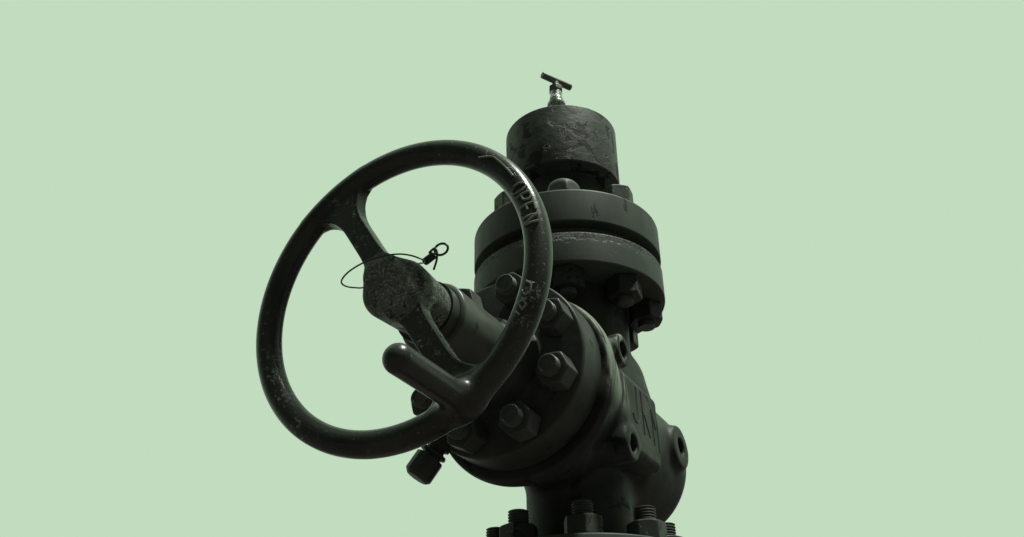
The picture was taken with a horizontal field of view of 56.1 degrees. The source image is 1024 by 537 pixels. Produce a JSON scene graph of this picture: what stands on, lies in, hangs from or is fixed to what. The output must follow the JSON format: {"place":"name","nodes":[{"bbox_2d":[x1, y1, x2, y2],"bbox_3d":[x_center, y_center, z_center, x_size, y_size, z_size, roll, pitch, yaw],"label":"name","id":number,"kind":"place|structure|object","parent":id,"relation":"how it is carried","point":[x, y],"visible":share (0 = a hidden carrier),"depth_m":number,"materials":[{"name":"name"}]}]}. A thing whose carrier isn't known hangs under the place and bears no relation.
{"place":"outdoors","nodes":[
{"label":"outdoors","id":0,"kind":"place"},
{"bbox_2d":[0,0,1023,536],"label":"sky","id":1,"kind":"structure","parent":0,"point":[832,191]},
{"label":"ground","id":2,"kind":"structure","parent":0,"visible":0},
{"bbox_3d":[0.107,1.034,0.945,0.300,1.368,0.300,-1,-30,0],"label":"wellhead spool","id":3,"kind":"object","parent":2,"relation":"on","visible":0},
{"bbox_2d":[256,140,687,536],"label":"gate valve","id":4,"kind":"object","parent":3,"relation":"on","point":[513,369],"visible":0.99,"depth_m":1.17,"materials":[{"name":"metal"}]},
{"bbox_2d":[341,242,448,288],"bbox_3d":[-0.135,-0.007,1.098,0.130,0.033,0.065,-16,-33,24],"label":"wire seal","id":5,"kind":"object","parent":4,"relation":"hanging from","point":[431,256],"visible":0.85,"depth_m":1.09,"materials":[{"name":"black metal"}]},
{"bbox_2d":[474,105,662,351],"bbox_3d":[0.088,-0.064,1.588,0.300,0.376,0.300,-1,-30,0],"label":"flanged cap","id":6,"kind":"object","parent":4,"relation":"on","point":[563,158],"visible":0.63,"depth_m":1.49,"materials":[{"name":"grey paint"}]},
{"bbox_2d":[540,72,571,106],"bbox_3d":[0.081,-0.286,1.707,0.061,0.134,0.038,3,-31,-7],"label":"needle valve","id":7,"kind":"object","parent":6,"relation":"on","point":[557,85],"visible":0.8,"depth_m":1.72,"materials":[{"name":"silver metal"}]}
]}

